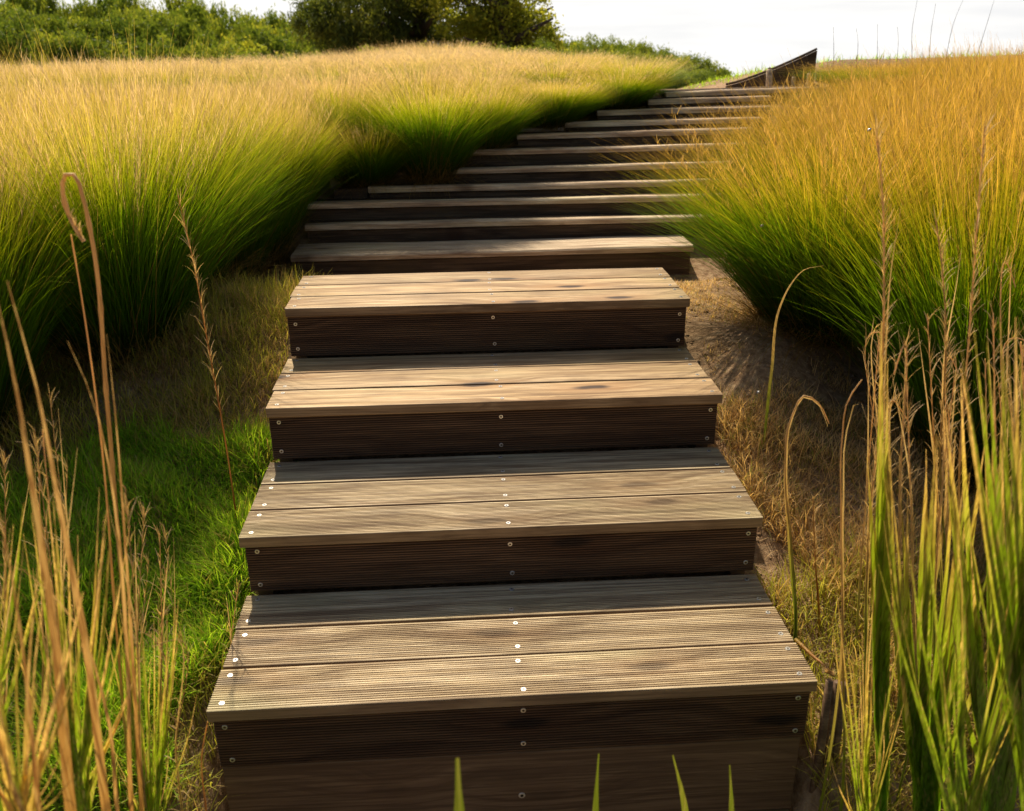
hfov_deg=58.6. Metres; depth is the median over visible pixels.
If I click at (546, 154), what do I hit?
timber step
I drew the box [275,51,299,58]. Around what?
broadleaf tree
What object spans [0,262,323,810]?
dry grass
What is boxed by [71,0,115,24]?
broadleaf tree
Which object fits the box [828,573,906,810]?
reed clump
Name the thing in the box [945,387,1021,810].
reed clump
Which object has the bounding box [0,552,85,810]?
reed clump
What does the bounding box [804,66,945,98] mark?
grass clump
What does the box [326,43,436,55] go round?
grass clump
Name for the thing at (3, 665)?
reed clump
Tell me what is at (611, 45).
broadleaf tree
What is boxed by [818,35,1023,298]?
grass clump
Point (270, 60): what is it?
grass clump
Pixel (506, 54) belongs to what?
grass clump
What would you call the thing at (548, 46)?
shrub
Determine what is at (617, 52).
broadleaf tree
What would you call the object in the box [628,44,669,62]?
broadleaf tree
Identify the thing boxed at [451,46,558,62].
grass clump
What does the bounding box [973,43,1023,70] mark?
grass clump
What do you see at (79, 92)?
grass clump
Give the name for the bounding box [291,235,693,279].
timber step
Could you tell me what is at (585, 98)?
grass clump
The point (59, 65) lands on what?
grass clump
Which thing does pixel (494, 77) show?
grass clump
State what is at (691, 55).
broadleaf tree
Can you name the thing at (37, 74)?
grass clump
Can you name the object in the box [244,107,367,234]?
grass clump
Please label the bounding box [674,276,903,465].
dry grass
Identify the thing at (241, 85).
grass clump
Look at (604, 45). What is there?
broadleaf tree
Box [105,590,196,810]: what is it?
reed clump
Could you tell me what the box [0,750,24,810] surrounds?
reed leaf
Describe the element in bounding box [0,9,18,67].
broadleaf tree
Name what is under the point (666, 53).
broadleaf tree
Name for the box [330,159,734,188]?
timber step
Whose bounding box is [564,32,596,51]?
broadleaf tree
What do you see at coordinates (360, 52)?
grass clump
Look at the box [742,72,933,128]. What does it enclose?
grass clump
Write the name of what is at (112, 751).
reed leaf
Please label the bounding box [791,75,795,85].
wooden post
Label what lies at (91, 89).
grass clump
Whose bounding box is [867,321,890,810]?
reed clump
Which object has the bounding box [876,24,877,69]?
grass stalk
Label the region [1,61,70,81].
grass clump
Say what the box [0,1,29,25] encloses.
broadleaf tree
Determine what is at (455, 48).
grass clump
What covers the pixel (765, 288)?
grass clump
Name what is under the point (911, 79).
grass clump
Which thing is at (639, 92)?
grass clump
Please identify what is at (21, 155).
grass clump
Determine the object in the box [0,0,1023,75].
sky
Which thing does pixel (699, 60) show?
broadleaf tree
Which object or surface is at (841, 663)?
grass stalk
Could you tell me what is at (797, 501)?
dry grass
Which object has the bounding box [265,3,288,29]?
broadleaf tree
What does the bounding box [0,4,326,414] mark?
grass clump
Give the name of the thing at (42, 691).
straw tuft
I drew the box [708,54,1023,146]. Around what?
grass clump
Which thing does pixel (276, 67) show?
grass clump
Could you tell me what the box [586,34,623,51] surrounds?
broadleaf tree
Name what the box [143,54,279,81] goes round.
grass clump
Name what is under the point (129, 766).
reed leaf
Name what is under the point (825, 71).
grass clump
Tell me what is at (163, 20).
broadleaf tree
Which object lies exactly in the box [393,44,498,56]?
grass clump
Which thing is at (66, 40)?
broadleaf tree
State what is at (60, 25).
broadleaf tree
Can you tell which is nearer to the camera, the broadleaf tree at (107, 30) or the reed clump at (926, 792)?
the reed clump at (926, 792)
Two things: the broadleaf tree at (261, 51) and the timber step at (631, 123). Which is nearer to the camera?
the timber step at (631, 123)
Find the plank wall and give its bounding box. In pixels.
[726,48,835,87]
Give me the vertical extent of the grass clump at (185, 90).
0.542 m
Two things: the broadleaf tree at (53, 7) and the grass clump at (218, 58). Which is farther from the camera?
the broadleaf tree at (53, 7)
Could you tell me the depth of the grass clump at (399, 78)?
5.16 m
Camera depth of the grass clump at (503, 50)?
7.30 m
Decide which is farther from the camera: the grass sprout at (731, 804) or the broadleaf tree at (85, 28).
the broadleaf tree at (85, 28)
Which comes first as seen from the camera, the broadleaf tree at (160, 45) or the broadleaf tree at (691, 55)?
the broadleaf tree at (160, 45)
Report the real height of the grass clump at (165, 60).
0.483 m
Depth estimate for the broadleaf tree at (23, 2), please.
75.08 m
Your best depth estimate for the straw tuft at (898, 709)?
2.03 m
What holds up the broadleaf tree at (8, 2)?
on the ground at (698, 329)
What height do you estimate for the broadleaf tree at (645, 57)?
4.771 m
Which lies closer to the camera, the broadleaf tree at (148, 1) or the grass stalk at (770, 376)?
the grass stalk at (770, 376)
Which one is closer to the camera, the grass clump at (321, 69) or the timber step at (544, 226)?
the timber step at (544, 226)
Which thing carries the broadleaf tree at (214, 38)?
on the ground at (698, 329)
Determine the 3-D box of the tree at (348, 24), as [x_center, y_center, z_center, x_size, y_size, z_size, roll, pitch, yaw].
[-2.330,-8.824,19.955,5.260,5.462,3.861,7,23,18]
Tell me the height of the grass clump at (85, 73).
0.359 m
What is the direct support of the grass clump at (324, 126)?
on the ground at (698, 329)
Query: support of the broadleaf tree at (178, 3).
on the ground at (698, 329)
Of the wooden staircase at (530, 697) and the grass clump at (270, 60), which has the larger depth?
the grass clump at (270, 60)
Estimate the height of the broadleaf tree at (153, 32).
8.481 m
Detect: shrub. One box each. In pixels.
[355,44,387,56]
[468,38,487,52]
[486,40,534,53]
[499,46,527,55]
[529,36,569,57]
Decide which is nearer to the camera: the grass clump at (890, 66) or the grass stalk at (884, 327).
the grass stalk at (884, 327)
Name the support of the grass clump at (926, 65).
on the ground at (698, 329)
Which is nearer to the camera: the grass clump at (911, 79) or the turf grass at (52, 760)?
the turf grass at (52, 760)
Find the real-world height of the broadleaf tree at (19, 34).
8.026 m
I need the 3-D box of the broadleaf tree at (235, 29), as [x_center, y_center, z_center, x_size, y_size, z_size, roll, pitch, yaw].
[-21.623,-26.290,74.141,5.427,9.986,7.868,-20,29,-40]
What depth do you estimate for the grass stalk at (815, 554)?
2.32 m
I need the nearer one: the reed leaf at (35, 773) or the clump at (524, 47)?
the reed leaf at (35, 773)
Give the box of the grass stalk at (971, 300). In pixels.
[953,111,1000,511]
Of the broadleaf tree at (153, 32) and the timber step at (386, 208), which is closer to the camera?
the timber step at (386, 208)
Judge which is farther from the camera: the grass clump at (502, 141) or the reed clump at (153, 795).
the grass clump at (502, 141)
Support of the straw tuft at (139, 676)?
on the ground at (698, 329)
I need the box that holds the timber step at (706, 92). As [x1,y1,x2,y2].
[658,85,823,101]
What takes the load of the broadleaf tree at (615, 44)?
on the ground at (698, 329)
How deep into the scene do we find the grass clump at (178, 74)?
5.52 m
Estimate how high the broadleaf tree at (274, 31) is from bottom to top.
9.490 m
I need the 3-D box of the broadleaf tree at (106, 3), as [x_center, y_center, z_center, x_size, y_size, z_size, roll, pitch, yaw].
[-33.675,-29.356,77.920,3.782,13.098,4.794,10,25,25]
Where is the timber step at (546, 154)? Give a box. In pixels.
[466,141,745,164]
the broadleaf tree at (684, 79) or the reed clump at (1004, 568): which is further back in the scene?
the broadleaf tree at (684, 79)
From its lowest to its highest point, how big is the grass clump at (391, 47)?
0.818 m
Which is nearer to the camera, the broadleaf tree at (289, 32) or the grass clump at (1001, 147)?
the grass clump at (1001, 147)
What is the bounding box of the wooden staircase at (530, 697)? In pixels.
[206,267,817,810]
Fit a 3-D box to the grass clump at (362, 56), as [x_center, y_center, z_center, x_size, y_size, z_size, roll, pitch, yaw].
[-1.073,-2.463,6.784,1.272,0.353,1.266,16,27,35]
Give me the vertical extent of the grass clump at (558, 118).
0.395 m
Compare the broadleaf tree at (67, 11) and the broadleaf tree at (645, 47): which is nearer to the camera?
the broadleaf tree at (645, 47)
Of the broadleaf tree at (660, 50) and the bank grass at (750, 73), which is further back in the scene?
the broadleaf tree at (660, 50)
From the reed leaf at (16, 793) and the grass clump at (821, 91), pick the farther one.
the grass clump at (821, 91)
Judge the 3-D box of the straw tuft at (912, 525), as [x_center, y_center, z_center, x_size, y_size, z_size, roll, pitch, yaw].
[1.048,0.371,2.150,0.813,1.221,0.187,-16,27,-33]
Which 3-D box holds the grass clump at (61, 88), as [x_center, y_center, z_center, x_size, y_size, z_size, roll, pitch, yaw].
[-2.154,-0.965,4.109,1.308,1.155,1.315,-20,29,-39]
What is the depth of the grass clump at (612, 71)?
5.71 m
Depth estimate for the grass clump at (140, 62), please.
5.99 m
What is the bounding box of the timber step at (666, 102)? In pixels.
[643,95,771,107]
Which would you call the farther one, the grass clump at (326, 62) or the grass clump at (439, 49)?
the grass clump at (439, 49)
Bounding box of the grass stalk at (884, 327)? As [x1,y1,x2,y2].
[856,104,901,732]
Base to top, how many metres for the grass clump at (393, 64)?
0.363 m
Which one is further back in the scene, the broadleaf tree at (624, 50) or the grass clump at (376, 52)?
the broadleaf tree at (624, 50)
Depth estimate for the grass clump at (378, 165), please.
4.72 m
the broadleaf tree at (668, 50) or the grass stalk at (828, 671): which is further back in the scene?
the broadleaf tree at (668, 50)
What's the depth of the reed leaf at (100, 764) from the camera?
1.12 m
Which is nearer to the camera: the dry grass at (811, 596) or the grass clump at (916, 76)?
the dry grass at (811, 596)
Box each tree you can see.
[0,0,41,16]
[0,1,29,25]
[0,7,43,67]
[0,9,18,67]
[0,32,26,67]
[5,2,55,42]
[7,0,61,19]
[9,39,48,66]
[16,27,104,67]
[21,0,73,19]
[31,7,100,40]
[36,23,124,62]
[40,6,74,29]
[54,12,106,38]
[57,0,93,18]
[60,39,146,66]
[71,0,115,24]
[85,2,133,26]
[91,6,160,44]
[93,0,136,21]
[95,36,160,64]
[105,0,144,10]
[121,0,151,32]
[123,0,159,15]
[131,2,181,50]
[133,18,183,53]
[142,1,160,22]
[143,32,180,62]
[145,3,216,38]
[158,0,205,21]
[159,39,229,64]
[163,0,219,39]
[170,10,216,50]
[191,40,221,49]
[192,20,219,47]
[197,0,228,28]
[201,39,270,66]
[209,12,255,43]
[215,15,284,44]
[219,33,257,56]
[222,18,286,43]
[225,4,267,22]
[231,19,292,59]
[244,6,268,26]
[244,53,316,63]
[252,21,283,47]
[261,9,291,32]
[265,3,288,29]
[273,22,295,51]
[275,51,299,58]
[279,0,507,58]
[281,31,316,57]
[282,21,302,50]
[284,26,320,52]
[405,0,575,52]
[556,36,577,46]
[563,36,592,53]
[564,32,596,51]
[567,40,590,55]
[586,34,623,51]
[593,39,628,53]
[595,46,626,60]
[599,39,634,54]
[605,35,630,48]
[608,38,641,51]
[615,46,648,60]
[620,48,637,63]
[623,39,669,55]
[626,38,658,55]
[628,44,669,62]
[633,51,663,62]
[636,54,695,88]
[651,48,677,62]
[659,42,672,57]
[662,68,689,88]
[670,67,714,88]
[674,53,699,72]
[678,50,697,61]
[680,51,711,68]
[690,61,721,78]
[697,57,730,78]
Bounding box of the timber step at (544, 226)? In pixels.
[305,212,712,243]
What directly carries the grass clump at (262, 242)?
on the ground at (698, 329)
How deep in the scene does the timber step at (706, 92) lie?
5.89 m
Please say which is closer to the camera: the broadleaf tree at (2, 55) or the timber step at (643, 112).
the timber step at (643, 112)
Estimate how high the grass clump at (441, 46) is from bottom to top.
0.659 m
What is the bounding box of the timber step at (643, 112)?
[594,104,770,121]
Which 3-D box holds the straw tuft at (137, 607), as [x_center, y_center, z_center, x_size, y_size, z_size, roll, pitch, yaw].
[-0.785,0.506,1.997,0.451,0.944,0.167,-15,26,-32]
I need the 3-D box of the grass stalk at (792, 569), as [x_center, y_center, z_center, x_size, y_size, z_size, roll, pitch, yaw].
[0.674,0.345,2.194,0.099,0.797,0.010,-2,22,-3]
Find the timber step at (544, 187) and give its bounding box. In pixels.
[334,177,727,198]
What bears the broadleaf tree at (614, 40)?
on the ground at (698, 329)
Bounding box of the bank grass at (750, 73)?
[683,49,1023,88]
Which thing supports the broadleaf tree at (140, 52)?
on the ground at (698, 329)
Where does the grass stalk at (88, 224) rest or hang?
on the ground at (698, 329)
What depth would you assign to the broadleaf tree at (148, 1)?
78.64 m
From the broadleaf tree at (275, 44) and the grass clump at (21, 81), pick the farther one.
the broadleaf tree at (275, 44)
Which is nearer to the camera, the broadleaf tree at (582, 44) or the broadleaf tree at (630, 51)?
the broadleaf tree at (630, 51)
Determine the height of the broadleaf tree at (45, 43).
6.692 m
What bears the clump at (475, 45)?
on the ground at (698, 329)
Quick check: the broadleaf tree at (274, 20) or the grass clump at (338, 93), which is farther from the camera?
the broadleaf tree at (274, 20)
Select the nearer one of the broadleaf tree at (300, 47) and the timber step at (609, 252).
the timber step at (609, 252)
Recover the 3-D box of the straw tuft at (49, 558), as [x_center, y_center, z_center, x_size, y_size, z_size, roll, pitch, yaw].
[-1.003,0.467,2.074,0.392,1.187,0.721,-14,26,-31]
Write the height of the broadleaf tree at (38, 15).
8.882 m
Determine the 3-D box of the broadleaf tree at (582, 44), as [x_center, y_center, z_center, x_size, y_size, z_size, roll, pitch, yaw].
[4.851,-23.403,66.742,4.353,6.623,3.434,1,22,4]
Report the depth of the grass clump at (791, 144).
3.33 m
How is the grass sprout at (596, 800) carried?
on the ground at (698, 329)
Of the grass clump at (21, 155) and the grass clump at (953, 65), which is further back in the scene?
the grass clump at (953, 65)
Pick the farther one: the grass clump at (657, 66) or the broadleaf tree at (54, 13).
the broadleaf tree at (54, 13)
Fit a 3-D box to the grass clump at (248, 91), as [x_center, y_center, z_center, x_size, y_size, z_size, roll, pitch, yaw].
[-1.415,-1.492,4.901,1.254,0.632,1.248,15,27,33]
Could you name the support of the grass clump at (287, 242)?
on the ground at (698, 329)
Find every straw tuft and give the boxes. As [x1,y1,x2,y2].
[0,386,150,810]
[0,423,154,704]
[0,441,182,810]
[35,427,192,810]
[45,453,242,768]
[855,328,991,763]
[857,349,1023,725]
[861,318,1023,631]
[872,301,1013,624]
[892,312,1023,808]
[993,243,1023,497]
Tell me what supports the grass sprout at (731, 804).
on the ground at (698, 329)
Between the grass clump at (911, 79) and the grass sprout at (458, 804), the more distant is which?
the grass clump at (911, 79)
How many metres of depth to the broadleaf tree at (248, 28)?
70.15 m
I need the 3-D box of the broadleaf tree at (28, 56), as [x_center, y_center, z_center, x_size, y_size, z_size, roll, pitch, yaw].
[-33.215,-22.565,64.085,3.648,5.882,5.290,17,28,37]
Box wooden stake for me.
[809,678,847,793]
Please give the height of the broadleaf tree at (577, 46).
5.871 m
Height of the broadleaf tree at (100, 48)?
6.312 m
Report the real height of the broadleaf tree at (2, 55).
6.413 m
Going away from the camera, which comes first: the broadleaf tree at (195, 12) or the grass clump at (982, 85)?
the grass clump at (982, 85)
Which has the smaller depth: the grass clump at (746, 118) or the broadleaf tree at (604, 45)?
the grass clump at (746, 118)
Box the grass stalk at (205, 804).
[201,721,207,810]
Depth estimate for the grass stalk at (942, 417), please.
1.89 m
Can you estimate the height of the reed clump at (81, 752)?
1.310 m
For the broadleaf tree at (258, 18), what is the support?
on the ground at (698, 329)
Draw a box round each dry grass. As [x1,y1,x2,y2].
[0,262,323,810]
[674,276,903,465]
[714,377,1012,752]
[750,525,1020,810]
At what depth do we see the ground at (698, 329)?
2.90 m
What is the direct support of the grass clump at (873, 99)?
on the ground at (698, 329)
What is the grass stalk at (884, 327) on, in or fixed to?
on the ground at (698, 329)
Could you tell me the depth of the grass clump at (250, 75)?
5.55 m
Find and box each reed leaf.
[0,312,76,810]
[0,517,41,810]
[0,564,118,810]
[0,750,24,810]
[7,281,110,810]
[68,343,133,810]
[107,340,143,810]
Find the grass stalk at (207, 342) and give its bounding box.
[176,189,236,520]
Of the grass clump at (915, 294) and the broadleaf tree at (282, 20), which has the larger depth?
the broadleaf tree at (282, 20)
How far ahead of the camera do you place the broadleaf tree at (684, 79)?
55.73 m
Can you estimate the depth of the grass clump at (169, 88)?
5.21 m
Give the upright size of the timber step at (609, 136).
0.119 m
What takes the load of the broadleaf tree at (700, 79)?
on the ground at (698, 329)
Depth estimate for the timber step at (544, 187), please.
4.87 m
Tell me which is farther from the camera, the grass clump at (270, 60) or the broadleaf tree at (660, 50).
the broadleaf tree at (660, 50)
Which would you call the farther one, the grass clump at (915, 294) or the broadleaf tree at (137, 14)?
the broadleaf tree at (137, 14)
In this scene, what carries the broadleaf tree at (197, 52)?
on the ground at (698, 329)
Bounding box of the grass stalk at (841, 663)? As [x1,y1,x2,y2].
[818,379,866,810]
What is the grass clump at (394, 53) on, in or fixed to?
on the ground at (698, 329)
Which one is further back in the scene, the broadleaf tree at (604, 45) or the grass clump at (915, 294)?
the broadleaf tree at (604, 45)
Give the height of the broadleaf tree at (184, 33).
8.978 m
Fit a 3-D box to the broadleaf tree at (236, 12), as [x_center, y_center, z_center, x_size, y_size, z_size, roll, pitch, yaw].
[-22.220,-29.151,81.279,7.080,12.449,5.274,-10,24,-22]
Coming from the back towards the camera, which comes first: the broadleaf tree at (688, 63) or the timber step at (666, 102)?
the broadleaf tree at (688, 63)
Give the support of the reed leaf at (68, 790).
on the ground at (698, 329)
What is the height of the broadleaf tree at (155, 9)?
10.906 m
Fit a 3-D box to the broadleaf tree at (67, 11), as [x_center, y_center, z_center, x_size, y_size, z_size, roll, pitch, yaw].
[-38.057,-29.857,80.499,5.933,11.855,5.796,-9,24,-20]
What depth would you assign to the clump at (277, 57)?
61.47 m
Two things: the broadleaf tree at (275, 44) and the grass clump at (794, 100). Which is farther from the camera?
the broadleaf tree at (275, 44)
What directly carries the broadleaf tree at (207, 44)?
on the ground at (698, 329)
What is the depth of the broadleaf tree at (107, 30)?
66.23 m
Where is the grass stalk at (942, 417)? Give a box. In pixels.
[899,200,962,735]
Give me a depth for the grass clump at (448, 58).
6.04 m
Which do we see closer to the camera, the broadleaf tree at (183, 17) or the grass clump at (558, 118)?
the grass clump at (558, 118)
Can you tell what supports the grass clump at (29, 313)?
on the ground at (698, 329)
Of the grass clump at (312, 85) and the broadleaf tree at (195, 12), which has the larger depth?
the broadleaf tree at (195, 12)
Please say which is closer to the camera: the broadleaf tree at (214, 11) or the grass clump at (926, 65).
the grass clump at (926, 65)
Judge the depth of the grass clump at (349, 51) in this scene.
10.84 m
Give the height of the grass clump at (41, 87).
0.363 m
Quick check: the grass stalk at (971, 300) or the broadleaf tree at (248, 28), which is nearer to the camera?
the grass stalk at (971, 300)
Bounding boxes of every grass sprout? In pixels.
[454,758,463,810]
[592,754,598,810]
[672,755,688,810]
[729,765,733,810]
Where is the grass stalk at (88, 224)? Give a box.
[60,173,135,743]
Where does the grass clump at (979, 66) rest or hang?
on the ground at (698, 329)
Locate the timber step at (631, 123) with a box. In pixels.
[521,116,762,132]
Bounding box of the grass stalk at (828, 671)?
[794,638,837,676]
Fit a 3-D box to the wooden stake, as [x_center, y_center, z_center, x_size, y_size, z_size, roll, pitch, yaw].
[0.745,0.842,2.169,0.068,0.475,0.023,-8,23,-18]
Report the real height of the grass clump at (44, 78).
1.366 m
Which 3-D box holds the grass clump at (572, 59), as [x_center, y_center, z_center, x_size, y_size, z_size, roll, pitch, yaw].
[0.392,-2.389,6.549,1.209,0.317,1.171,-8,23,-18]
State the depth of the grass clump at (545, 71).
5.61 m
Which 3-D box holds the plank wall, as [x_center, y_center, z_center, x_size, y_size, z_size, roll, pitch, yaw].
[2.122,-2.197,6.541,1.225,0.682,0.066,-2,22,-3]
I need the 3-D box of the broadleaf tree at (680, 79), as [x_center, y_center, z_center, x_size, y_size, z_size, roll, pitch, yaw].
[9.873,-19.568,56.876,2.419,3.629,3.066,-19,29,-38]
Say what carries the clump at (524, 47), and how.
on the ground at (698, 329)
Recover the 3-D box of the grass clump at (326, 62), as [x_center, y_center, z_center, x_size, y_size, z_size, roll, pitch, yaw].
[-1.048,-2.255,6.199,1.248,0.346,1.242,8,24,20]
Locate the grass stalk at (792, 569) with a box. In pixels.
[784,395,829,643]
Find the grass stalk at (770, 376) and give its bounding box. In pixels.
[763,266,818,446]
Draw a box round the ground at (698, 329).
[0,55,1023,810]
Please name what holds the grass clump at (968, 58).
on the ground at (698, 329)
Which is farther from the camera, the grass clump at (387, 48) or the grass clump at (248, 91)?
the grass clump at (387, 48)
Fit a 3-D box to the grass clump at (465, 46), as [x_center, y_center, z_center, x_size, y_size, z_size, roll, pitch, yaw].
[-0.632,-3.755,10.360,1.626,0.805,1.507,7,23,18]
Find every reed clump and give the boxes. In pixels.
[0,503,53,810]
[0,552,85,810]
[14,493,143,810]
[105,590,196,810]
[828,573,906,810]
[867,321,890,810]
[878,511,1023,810]
[884,434,986,810]
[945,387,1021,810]
[961,317,1023,810]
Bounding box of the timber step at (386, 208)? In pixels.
[307,191,719,222]
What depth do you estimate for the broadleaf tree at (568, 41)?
67.88 m
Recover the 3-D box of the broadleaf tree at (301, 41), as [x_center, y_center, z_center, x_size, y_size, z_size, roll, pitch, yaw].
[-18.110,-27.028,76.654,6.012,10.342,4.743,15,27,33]
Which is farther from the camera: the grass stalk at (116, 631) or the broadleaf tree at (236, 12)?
the broadleaf tree at (236, 12)
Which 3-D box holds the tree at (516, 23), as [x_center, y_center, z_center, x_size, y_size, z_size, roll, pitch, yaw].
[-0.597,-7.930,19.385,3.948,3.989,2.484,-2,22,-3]
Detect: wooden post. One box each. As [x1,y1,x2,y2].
[766,67,772,85]
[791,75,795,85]
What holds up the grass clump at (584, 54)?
on the ground at (698, 329)
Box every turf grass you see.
[0,403,299,747]
[0,559,198,810]
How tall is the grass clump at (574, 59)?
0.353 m
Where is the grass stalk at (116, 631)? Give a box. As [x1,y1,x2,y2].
[71,234,136,810]
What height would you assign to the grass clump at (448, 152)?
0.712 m
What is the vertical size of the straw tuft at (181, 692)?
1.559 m
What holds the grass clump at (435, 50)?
on the ground at (698, 329)
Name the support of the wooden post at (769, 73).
on the ground at (698, 329)
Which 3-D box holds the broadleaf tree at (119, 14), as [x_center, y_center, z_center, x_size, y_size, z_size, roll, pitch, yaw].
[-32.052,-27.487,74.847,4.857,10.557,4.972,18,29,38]
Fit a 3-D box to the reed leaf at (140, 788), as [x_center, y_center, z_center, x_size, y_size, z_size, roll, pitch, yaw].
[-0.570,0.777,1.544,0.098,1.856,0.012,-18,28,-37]
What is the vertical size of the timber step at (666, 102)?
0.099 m
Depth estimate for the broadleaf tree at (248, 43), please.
66.25 m
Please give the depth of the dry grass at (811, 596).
2.37 m
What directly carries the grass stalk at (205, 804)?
on the ground at (698, 329)
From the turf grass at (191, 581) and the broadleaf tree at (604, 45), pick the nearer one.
the turf grass at (191, 581)
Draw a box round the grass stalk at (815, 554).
[807,494,824,636]
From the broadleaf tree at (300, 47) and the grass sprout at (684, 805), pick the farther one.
the broadleaf tree at (300, 47)
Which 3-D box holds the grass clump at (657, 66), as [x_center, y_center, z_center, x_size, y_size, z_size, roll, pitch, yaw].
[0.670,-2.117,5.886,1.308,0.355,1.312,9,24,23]
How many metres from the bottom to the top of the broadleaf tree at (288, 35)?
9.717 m
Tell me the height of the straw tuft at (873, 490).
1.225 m
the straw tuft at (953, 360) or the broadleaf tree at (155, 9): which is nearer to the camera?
the straw tuft at (953, 360)
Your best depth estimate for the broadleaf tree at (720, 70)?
67.18 m
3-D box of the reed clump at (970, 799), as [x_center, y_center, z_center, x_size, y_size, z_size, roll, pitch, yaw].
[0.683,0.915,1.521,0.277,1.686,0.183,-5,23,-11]
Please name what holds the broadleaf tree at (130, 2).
on the ground at (698, 329)
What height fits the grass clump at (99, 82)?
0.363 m
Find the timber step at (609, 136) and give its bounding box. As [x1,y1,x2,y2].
[516,126,749,145]
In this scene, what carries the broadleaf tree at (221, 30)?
on the ground at (698, 329)
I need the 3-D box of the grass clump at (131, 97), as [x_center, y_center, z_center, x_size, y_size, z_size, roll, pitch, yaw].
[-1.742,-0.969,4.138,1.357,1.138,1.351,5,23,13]
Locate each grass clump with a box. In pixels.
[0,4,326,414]
[0,13,325,296]
[0,30,186,496]
[0,32,208,211]
[0,46,106,140]
[0,47,100,404]
[0,58,131,77]
[0,61,101,93]
[1,59,170,94]
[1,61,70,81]
[1,80,84,95]
[2,63,128,125]
[8,62,239,142]
[8,77,144,110]
[9,77,159,100]
[12,75,158,109]
[52,56,209,80]
[76,60,352,284]
[91,56,210,68]
[97,75,254,110]
[102,81,239,100]
[103,65,371,256]
[107,60,238,94]
[122,56,357,276]
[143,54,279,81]
[152,68,353,118]
[172,72,308,104]
[186,56,322,91]
[202,50,360,79]
[224,51,422,189]
[224,56,349,69]
[240,67,382,100]
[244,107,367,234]
[267,54,385,86]
[278,48,424,77]
[302,110,436,199]
[308,45,410,59]
[308,61,545,197]
[312,52,417,62]
[317,46,378,58]
[325,51,480,90]
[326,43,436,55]
[327,57,495,105]
[345,43,504,59]
[350,46,505,73]
[352,37,443,55]
[360,40,435,55]
[362,49,499,62]
[382,43,494,58]
[390,38,493,54]
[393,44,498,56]
[393,57,553,110]
[394,69,564,161]
[406,52,558,83]
[413,43,499,53]
[416,38,499,52]
[428,45,571,69]
[441,45,552,60]
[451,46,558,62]
[460,53,635,88]
[477,69,627,137]
[482,46,639,76]
[483,73,632,130]
[497,49,634,60]
[524,51,635,64]
[534,62,700,116]
[543,51,708,98]
[547,62,686,82]
[580,78,1023,410]
[656,50,1023,356]
[662,62,1000,277]
[695,34,1023,531]
[705,49,1023,172]
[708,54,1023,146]
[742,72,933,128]
[768,77,905,104]
[786,59,955,86]
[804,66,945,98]
[805,56,1023,112]
[809,29,1023,122]
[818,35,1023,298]
[831,58,983,76]
[837,29,1023,160]
[855,55,1012,81]
[878,52,1023,88]
[888,32,1023,99]
[903,49,1023,68]
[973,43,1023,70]
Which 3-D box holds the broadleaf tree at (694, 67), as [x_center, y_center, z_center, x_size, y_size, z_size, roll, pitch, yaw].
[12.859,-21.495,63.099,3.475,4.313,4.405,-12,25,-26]
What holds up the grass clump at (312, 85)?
on the ground at (698, 329)
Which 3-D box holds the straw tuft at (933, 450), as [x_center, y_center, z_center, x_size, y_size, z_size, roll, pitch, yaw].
[1.016,0.353,2.023,0.428,1.272,0.254,-2,22,-3]
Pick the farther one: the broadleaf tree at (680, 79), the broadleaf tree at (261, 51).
the broadleaf tree at (261, 51)
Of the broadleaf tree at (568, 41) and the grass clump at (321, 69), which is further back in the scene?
the broadleaf tree at (568, 41)
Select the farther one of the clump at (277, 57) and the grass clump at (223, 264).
the clump at (277, 57)
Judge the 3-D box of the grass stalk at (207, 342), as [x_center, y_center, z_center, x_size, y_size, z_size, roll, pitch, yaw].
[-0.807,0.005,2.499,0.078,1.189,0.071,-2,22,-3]
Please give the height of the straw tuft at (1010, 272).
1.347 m
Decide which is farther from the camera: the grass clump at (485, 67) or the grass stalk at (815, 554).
the grass clump at (485, 67)

